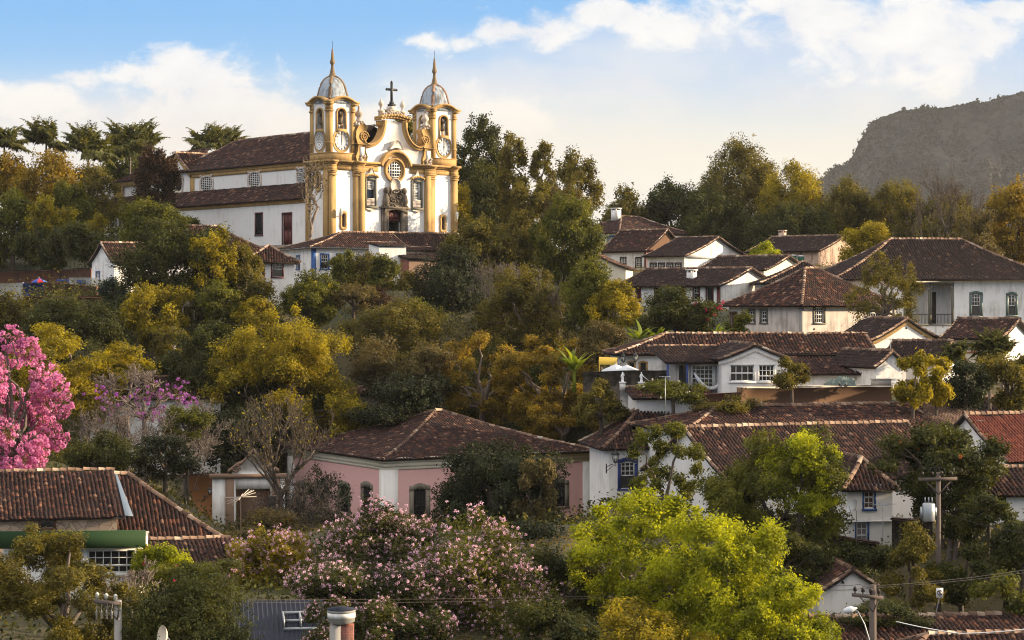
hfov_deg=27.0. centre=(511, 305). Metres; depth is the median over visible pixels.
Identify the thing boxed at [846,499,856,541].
satellite dish
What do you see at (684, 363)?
veranda
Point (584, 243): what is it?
tree
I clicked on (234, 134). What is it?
palm
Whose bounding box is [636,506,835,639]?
lime tree
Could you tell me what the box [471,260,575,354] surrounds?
tree
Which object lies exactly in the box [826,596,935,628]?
hedge
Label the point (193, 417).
tree
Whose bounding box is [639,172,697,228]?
tree
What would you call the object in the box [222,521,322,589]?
lilac tree
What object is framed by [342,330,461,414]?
tree
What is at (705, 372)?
window
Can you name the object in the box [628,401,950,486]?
long tiled house
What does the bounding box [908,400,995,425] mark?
pale roofed house
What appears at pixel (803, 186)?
trees
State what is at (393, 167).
window
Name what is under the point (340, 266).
topiary tree
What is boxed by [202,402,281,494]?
tree
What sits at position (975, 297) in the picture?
window
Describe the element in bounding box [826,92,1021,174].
crest scrub
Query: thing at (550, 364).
tree
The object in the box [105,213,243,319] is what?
tree
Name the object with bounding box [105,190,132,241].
tree
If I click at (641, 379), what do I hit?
statue
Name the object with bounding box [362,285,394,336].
tree
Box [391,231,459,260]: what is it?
brown house
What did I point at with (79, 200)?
tree
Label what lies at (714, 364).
window
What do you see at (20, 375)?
tree
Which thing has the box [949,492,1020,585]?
tree
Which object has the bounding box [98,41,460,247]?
church
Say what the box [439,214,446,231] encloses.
window
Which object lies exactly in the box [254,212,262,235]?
window
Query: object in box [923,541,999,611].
tree
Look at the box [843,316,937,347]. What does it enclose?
ochre gable house
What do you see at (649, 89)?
sky
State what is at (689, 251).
moulded front house
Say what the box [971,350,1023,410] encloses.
tree
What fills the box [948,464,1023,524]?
green door house
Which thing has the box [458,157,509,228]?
tree
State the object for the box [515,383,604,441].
tree
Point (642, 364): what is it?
window
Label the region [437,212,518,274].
tree
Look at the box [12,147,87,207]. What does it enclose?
tree
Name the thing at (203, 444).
bare tree
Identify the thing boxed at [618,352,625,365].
wall lantern
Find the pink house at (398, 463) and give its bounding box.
[280,408,589,526]
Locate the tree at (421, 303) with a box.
[403,294,452,344]
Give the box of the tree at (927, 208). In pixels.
[901,190,985,239]
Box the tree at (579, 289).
[556,254,618,345]
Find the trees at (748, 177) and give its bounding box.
[692,132,784,237]
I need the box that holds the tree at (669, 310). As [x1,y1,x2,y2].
[632,283,722,337]
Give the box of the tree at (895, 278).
[841,247,924,323]
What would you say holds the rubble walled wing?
on the ground at (572, 436)
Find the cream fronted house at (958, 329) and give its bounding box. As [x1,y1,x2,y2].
[938,316,1023,362]
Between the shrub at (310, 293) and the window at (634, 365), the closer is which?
the window at (634, 365)
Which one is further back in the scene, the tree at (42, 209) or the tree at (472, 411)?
the tree at (42, 209)
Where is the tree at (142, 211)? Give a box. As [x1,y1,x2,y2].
[117,195,191,243]
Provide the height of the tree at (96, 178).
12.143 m
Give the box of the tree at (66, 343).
[12,321,162,441]
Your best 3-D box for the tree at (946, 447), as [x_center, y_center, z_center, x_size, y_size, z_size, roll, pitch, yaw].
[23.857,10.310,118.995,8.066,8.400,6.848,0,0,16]
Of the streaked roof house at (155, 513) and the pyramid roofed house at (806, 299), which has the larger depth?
the pyramid roofed house at (806, 299)
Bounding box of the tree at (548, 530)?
[470,515,570,553]
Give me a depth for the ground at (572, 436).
131.65 m
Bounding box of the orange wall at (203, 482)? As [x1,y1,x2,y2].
[189,472,214,520]
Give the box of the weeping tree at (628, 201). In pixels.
[595,181,651,222]
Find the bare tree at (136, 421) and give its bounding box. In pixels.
[88,375,228,473]
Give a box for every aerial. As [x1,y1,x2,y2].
[225,489,255,548]
[659,376,670,419]
[870,503,889,545]
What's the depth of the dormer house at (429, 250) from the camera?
233.49 m
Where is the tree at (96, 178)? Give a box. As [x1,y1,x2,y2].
[72,160,122,225]
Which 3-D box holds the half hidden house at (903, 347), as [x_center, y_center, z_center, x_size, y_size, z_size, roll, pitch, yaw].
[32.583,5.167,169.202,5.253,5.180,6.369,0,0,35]
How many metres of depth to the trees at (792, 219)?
318.12 m
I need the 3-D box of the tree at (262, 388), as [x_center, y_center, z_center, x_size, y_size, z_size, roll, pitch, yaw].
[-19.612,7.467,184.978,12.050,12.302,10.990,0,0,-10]
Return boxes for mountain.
[819,94,1023,238]
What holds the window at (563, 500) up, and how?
in the pink house at (398, 463)
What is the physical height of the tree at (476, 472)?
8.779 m
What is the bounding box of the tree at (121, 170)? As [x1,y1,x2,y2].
[97,147,144,179]
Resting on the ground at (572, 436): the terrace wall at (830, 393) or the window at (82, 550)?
the terrace wall at (830, 393)
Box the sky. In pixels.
[0,0,1023,247]
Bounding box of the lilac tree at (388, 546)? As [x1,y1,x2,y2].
[305,492,461,570]
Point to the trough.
(880, 381)
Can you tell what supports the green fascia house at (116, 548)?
on the ground at (572, 436)
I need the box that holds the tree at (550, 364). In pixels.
[491,334,602,434]
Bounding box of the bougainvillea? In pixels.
[692,300,724,331]
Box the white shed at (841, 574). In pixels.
[804,557,891,614]
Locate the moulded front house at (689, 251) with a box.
[641,235,746,267]
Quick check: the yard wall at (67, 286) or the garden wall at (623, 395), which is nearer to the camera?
the garden wall at (623, 395)
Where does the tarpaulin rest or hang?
on the terrace wall at (830, 393)
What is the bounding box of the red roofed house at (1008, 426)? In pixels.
[950,410,1023,513]
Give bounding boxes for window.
[38,515,56,530]
[43,549,83,575]
[86,549,135,575]
[95,271,99,282]
[173,169,183,192]
[199,174,213,190]
[247,170,261,186]
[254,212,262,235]
[271,259,283,277]
[295,255,299,269]
[296,167,304,182]
[296,480,307,511]
[315,171,320,191]
[319,253,329,269]
[338,481,350,514]
[340,211,346,229]
[360,481,372,514]
[365,168,378,211]
[384,158,404,181]
[409,483,430,521]
[410,170,424,212]
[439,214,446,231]
[553,478,569,508]
[617,458,637,490]
[620,257,626,264]
[626,361,635,367]
[635,257,641,267]
[639,361,647,369]
[650,262,656,267]
[658,262,664,267]
[666,262,673,267]
[674,262,681,266]
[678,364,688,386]
[691,364,713,386]
[692,287,699,300]
[705,287,713,301]
[714,364,716,389]
[729,364,755,382]
[747,309,755,323]
[757,364,775,382]
[759,309,767,323]
[813,307,826,323]
[855,520,868,539]
[862,492,876,510]
[867,307,880,318]
[969,291,982,316]
[1006,292,1018,315]
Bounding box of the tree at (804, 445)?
[755,429,844,572]
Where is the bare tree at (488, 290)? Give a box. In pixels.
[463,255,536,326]
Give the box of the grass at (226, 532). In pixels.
[0,256,1019,639]
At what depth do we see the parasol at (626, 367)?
158.10 m
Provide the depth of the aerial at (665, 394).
140.99 m
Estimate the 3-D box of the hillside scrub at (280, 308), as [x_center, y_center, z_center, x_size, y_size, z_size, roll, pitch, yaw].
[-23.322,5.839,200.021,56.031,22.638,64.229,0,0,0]
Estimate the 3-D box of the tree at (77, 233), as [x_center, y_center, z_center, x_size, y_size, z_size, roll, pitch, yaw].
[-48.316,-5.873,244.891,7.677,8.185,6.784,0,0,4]
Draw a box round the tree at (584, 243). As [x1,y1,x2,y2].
[527,186,610,296]
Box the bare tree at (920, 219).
[905,177,945,237]
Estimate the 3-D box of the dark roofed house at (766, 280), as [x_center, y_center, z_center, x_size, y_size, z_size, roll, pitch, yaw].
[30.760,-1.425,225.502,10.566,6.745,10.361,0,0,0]
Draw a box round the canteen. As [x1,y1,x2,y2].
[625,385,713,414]
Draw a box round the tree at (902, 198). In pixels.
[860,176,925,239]
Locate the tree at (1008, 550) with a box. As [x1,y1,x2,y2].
[984,508,1023,594]
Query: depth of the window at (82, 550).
107.31 m
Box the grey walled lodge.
[791,356,861,385]
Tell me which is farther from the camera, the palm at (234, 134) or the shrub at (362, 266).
the palm at (234, 134)
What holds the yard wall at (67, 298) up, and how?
on the ground at (572, 436)
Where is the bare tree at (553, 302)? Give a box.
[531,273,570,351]
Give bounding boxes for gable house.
[597,254,635,280]
[639,420,948,526]
[744,230,853,265]
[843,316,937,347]
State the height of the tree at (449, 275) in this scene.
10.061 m
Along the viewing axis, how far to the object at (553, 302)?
200.89 m
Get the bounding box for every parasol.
[602,362,621,370]
[613,363,637,370]
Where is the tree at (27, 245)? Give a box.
[8,218,67,269]
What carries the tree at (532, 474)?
on the ground at (572, 436)
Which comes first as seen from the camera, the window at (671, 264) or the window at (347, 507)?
the window at (347, 507)
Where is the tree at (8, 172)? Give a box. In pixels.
[0,150,40,208]
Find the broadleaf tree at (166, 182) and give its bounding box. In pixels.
[131,140,183,219]
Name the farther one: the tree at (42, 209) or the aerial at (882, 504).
the tree at (42, 209)
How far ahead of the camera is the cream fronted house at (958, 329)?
178.50 m
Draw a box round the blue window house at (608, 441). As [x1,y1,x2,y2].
[578,407,671,511]
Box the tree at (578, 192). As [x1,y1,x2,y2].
[537,182,586,254]
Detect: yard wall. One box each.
[0,268,91,283]
[0,283,22,300]
[24,296,102,310]
[44,282,98,295]
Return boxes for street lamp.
[843,606,869,639]
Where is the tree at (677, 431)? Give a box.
[623,419,708,527]
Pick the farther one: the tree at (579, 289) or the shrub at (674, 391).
the tree at (579, 289)
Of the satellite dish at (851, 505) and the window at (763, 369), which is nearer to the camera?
the satellite dish at (851, 505)
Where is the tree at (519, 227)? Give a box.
[496,206,545,276]
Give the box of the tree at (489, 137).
[456,111,503,193]
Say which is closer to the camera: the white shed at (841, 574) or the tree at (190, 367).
the white shed at (841, 574)
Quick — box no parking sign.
[936,588,942,611]
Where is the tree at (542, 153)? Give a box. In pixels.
[527,139,559,261]
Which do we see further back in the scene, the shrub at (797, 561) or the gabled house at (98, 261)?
the gabled house at (98, 261)
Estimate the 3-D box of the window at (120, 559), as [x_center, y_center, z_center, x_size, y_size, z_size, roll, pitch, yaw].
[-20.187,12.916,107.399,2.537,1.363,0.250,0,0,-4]
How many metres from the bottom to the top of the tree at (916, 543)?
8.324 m
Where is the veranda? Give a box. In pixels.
[647,344,718,393]
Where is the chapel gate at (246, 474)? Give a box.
[209,445,286,528]
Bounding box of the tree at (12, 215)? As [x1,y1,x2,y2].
[0,186,40,269]
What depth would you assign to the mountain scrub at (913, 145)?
2925.14 m
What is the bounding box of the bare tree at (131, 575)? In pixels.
[99,555,161,612]
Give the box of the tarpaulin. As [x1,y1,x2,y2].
[824,376,855,385]
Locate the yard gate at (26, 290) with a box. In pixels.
[23,283,43,299]
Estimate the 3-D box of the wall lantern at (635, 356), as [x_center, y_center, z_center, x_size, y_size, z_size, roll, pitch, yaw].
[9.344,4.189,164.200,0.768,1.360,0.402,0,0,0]
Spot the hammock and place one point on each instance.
(697, 378)
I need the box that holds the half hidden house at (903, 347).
[887,338,968,382]
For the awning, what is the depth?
162.25 m
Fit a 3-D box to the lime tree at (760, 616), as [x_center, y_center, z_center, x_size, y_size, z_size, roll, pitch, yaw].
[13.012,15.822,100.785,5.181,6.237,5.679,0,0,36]
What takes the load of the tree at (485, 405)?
on the ground at (572, 436)
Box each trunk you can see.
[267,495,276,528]
[945,506,957,562]
[952,510,963,559]
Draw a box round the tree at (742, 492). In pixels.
[692,420,855,567]
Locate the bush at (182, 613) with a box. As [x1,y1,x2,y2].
[104,562,265,639]
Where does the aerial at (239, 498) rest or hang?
on the ground at (572, 436)
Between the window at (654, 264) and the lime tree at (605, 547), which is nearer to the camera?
the lime tree at (605, 547)
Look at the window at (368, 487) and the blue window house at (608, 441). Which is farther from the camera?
the window at (368, 487)
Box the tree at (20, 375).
[3,346,63,439]
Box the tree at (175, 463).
[128,434,205,498]
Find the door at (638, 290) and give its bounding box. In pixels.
[635,288,640,301]
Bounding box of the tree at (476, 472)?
[428,434,573,530]
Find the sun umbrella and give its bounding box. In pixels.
[31,278,46,282]
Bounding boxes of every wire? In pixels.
[131,598,591,602]
[270,596,587,599]
[819,570,1021,587]
[824,573,1020,589]
[896,621,1023,633]
[941,510,1023,532]
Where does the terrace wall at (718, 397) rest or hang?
on the ground at (572, 436)
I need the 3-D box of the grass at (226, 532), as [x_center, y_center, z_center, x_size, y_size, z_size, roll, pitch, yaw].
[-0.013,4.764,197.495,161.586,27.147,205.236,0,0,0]
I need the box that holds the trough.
[870,378,891,384]
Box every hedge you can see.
[128,541,193,594]
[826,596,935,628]
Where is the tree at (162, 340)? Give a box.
[150,323,192,369]
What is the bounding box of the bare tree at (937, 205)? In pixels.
[917,158,1000,237]
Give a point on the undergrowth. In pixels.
(252, 587)
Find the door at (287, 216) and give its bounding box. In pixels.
[282,212,291,244]
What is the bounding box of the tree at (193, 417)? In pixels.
[158,403,217,505]
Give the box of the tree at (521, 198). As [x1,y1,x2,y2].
[507,176,556,240]
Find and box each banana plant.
[549,347,594,392]
[625,320,656,339]
[646,327,668,336]
[711,323,731,331]
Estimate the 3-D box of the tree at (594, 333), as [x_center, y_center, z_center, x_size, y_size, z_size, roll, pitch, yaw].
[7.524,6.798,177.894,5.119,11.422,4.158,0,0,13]
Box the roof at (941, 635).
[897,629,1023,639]
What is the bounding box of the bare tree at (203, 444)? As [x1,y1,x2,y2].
[130,397,231,503]
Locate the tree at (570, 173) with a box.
[553,145,605,228]
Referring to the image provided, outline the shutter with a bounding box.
[77,280,85,285]
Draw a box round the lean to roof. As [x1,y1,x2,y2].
[148,534,244,587]
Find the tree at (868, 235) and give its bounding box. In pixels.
[837,218,890,261]
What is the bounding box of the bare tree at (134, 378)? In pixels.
[88,361,163,471]
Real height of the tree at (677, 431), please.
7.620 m
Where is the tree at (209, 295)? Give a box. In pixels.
[192,277,244,340]
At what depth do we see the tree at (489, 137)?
283.89 m
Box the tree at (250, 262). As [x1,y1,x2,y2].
[221,235,265,310]
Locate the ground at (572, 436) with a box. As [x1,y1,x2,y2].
[0,236,1023,639]
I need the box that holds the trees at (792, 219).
[737,198,838,254]
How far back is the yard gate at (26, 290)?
221.00 m
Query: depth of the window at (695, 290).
226.85 m
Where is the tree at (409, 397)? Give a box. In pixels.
[339,368,451,428]
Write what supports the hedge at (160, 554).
on the ground at (572, 436)
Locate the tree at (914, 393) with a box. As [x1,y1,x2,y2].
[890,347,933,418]
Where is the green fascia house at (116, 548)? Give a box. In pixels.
[0,530,148,598]
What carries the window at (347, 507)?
in the pink house at (398, 463)
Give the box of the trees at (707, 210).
[671,179,754,253]
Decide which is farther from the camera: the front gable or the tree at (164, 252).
the tree at (164, 252)
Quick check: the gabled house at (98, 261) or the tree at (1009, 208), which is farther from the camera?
the tree at (1009, 208)
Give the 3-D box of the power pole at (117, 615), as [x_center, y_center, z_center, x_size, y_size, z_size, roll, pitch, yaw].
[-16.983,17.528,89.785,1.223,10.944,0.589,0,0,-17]
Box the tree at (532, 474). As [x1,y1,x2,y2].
[503,454,559,525]
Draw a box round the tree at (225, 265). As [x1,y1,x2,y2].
[188,222,242,324]
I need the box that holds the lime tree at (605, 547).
[562,480,739,628]
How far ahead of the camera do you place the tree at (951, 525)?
116.70 m
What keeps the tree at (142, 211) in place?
on the ground at (572, 436)
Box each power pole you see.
[93,592,121,639]
[852,584,883,639]
[918,467,956,611]
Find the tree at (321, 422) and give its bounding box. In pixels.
[305,396,365,436]
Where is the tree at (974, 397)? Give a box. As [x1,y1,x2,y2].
[943,357,994,409]
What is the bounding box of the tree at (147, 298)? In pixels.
[117,279,195,362]
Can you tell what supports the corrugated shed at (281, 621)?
on the ground at (572, 436)
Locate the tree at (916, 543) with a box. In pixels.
[874,520,947,611]
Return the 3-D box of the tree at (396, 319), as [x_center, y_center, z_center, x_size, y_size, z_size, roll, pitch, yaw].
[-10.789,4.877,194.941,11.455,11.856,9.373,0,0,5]
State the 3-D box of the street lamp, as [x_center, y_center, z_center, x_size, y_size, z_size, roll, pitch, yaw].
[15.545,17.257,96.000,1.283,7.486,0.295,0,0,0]
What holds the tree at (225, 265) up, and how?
on the ground at (572, 436)
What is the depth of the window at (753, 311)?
195.46 m
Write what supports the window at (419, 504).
in the pink house at (398, 463)
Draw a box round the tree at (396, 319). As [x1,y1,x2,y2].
[333,295,456,368]
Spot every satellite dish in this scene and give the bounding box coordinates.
[157,625,169,639]
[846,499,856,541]
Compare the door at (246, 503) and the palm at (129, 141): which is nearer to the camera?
the door at (246, 503)
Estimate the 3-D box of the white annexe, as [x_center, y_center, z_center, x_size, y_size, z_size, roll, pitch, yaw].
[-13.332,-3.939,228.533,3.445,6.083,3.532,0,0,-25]
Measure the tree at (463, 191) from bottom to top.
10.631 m
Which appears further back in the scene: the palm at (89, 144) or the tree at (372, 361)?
the palm at (89, 144)
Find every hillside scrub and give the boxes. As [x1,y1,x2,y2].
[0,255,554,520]
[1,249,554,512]
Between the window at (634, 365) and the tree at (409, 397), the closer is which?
the window at (634, 365)
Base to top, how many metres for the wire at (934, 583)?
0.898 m
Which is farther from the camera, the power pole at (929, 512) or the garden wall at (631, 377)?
the garden wall at (631, 377)
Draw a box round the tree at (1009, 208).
[982,173,1023,263]
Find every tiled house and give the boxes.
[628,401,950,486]
[700,254,799,275]
[802,610,1023,639]
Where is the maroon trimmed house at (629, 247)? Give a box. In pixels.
[600,228,674,269]
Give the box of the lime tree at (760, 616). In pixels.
[730,575,843,639]
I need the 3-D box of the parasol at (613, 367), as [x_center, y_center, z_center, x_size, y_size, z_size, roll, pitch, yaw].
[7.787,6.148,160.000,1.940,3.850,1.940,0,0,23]
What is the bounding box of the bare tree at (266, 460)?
[225,383,342,508]
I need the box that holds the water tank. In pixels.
[797,255,803,260]
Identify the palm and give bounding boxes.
[0,125,35,242]
[13,116,76,232]
[61,120,121,168]
[101,116,160,174]
[119,118,170,166]
[183,121,230,152]
[205,123,249,149]
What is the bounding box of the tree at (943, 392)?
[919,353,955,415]
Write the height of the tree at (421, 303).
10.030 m
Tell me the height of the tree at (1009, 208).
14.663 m
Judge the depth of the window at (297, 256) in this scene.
234.51 m
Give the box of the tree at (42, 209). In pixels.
[25,192,82,258]
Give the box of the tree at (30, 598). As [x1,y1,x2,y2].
[0,521,157,639]
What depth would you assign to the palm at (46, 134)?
292.70 m
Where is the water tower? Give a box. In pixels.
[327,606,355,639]
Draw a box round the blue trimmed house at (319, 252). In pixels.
[277,231,411,282]
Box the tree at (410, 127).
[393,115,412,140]
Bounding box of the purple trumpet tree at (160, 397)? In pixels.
[82,376,201,483]
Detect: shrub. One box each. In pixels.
[60,427,141,470]
[86,209,108,234]
[95,274,127,307]
[144,555,241,596]
[184,214,202,224]
[222,506,314,539]
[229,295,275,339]
[234,464,349,533]
[279,268,342,331]
[297,592,350,639]
[302,460,355,522]
[322,508,416,547]
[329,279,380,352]
[349,247,383,284]
[353,594,458,639]
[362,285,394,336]
[366,252,403,289]
[395,270,419,290]
[496,590,605,639]
[526,542,611,613]
[596,595,726,639]
[632,377,714,413]
[687,393,767,414]
[722,309,754,331]
[729,529,835,585]
[747,237,780,254]
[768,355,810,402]
[816,539,898,579]
[965,566,1023,614]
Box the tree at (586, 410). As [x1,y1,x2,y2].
[571,377,630,434]
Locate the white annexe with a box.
[367,241,407,283]
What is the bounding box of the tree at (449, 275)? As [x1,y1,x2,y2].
[404,241,489,315]
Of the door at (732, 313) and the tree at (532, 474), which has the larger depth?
the door at (732, 313)
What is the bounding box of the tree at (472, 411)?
[443,377,506,422]
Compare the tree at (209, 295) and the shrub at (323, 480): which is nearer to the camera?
the shrub at (323, 480)
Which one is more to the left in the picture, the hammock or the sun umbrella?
the sun umbrella
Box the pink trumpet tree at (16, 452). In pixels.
[0,324,76,471]
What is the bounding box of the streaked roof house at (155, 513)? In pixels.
[114,471,234,544]
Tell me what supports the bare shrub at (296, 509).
on the ground at (572, 436)
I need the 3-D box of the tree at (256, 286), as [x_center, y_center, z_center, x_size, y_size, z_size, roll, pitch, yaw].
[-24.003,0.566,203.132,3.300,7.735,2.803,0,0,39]
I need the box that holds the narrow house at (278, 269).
[249,244,301,307]
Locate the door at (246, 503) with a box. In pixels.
[237,490,268,525]
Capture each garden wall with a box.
[583,370,666,401]
[620,387,631,408]
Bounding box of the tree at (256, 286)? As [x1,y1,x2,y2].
[243,271,276,341]
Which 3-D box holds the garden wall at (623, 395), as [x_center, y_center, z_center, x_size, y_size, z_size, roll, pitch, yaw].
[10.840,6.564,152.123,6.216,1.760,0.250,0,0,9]
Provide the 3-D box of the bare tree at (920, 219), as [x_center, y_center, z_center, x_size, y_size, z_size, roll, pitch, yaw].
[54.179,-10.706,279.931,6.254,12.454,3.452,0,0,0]
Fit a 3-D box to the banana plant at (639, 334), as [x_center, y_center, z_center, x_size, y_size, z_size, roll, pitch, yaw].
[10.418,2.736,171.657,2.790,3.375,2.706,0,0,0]
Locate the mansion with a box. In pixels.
[823,237,1023,335]
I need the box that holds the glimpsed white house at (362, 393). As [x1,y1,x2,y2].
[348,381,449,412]
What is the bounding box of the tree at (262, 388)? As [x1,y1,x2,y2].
[226,323,352,452]
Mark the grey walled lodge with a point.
(823, 370)
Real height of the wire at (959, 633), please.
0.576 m
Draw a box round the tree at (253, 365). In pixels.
[196,301,378,479]
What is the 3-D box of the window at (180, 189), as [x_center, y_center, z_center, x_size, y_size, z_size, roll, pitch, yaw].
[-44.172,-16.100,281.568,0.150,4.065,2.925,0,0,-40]
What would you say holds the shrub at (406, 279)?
on the ground at (572, 436)
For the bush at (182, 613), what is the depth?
90.37 m
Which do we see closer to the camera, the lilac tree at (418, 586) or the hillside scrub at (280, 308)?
the lilac tree at (418, 586)
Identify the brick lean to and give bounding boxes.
[398,252,439,279]
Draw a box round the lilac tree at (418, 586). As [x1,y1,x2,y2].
[279,549,475,639]
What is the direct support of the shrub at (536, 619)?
on the ground at (572, 436)
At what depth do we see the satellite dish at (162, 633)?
88.12 m
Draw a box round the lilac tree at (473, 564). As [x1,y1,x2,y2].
[409,500,565,639]
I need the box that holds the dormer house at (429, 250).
[406,246,436,255]
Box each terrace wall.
[695,392,740,408]
[736,385,892,405]
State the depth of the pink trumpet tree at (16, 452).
137.90 m
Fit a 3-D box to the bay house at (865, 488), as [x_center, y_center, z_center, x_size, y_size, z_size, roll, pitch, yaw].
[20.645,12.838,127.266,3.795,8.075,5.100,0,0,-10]
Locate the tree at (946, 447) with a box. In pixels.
[865,417,1012,548]
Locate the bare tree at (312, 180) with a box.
[293,155,334,239]
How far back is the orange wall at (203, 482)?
165.40 m
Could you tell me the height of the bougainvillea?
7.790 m
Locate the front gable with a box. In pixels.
[828,347,912,387]
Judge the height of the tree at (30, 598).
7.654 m
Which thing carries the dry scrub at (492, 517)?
on the ground at (572, 436)
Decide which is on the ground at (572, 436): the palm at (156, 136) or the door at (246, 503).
the palm at (156, 136)
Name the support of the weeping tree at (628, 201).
on the ground at (572, 436)
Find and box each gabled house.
[87,241,164,291]
[709,340,795,392]
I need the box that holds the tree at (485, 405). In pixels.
[436,330,534,425]
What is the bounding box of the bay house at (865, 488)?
[826,452,900,546]
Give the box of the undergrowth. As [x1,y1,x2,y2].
[0,247,1021,639]
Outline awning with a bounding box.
[599,357,616,370]
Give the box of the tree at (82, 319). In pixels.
[1,292,138,363]
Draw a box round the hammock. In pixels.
[694,373,717,389]
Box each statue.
[619,372,625,389]
[638,372,648,386]
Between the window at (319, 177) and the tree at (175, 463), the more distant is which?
the window at (319, 177)
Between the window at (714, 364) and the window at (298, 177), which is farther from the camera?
the window at (298, 177)
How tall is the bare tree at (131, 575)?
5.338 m
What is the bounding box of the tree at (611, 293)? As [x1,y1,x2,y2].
[583,278,643,341]
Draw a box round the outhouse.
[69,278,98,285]
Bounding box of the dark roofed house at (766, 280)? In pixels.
[749,261,816,289]
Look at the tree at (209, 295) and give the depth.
200.09 m
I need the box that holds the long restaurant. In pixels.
[602,331,875,369]
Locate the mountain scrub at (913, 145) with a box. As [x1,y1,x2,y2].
[817,91,1023,237]
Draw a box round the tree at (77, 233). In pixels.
[57,220,124,267]
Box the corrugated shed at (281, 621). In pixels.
[230,600,325,639]
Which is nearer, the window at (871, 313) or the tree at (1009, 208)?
the window at (871, 313)
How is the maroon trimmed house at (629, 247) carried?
on the ground at (572, 436)
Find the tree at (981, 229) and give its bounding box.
[947,206,1004,255]
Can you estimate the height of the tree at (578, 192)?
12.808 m
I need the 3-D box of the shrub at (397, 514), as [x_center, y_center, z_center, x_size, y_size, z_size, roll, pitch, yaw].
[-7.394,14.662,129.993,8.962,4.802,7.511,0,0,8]
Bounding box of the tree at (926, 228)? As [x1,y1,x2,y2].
[915,203,974,239]
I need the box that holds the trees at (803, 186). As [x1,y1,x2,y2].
[752,157,828,240]
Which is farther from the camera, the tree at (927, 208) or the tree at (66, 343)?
the tree at (927, 208)
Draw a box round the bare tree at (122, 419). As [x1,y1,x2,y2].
[65,385,169,488]
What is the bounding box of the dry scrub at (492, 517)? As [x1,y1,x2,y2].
[0,247,1001,639]
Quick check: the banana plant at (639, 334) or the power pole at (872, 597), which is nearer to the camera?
the power pole at (872, 597)
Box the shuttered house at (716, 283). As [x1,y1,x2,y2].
[625,266,765,310]
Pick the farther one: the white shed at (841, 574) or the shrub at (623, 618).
the white shed at (841, 574)
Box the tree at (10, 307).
[0,290,36,349]
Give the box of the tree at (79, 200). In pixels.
[41,178,100,257]
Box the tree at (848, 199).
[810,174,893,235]
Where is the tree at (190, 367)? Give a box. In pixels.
[151,313,257,416]
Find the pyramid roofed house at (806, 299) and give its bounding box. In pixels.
[718,266,903,331]
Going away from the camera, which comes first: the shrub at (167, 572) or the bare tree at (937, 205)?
the shrub at (167, 572)
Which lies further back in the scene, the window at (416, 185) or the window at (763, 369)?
the window at (416, 185)
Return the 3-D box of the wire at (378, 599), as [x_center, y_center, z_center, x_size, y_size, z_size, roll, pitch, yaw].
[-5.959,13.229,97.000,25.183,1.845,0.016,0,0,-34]
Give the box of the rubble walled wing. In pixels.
[0,467,132,557]
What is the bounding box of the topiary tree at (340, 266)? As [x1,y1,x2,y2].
[328,248,358,284]
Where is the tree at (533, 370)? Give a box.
[467,341,559,399]
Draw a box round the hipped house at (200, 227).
[154,224,262,275]
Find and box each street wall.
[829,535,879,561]
[890,517,933,546]
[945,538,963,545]
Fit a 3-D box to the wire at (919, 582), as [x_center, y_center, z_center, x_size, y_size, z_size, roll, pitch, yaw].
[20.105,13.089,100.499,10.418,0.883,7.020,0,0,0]
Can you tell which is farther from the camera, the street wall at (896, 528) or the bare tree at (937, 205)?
the bare tree at (937, 205)
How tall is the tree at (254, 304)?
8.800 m
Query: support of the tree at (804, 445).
on the ground at (572, 436)
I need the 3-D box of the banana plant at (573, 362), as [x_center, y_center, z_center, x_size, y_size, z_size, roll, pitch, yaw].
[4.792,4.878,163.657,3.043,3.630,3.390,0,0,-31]
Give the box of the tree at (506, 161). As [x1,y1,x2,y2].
[494,130,529,240]
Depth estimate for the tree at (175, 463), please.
146.56 m
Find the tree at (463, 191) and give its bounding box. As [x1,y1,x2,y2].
[458,181,472,242]
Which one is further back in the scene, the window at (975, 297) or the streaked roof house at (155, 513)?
the window at (975, 297)
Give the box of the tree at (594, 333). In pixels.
[573,319,631,427]
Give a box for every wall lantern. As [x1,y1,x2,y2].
[204,486,211,500]
[606,448,619,472]
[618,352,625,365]
[628,351,637,365]
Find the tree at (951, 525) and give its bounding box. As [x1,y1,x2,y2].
[941,485,1001,546]
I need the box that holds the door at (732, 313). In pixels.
[729,311,736,327]
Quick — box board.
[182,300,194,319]
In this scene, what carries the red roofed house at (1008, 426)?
on the ground at (572, 436)

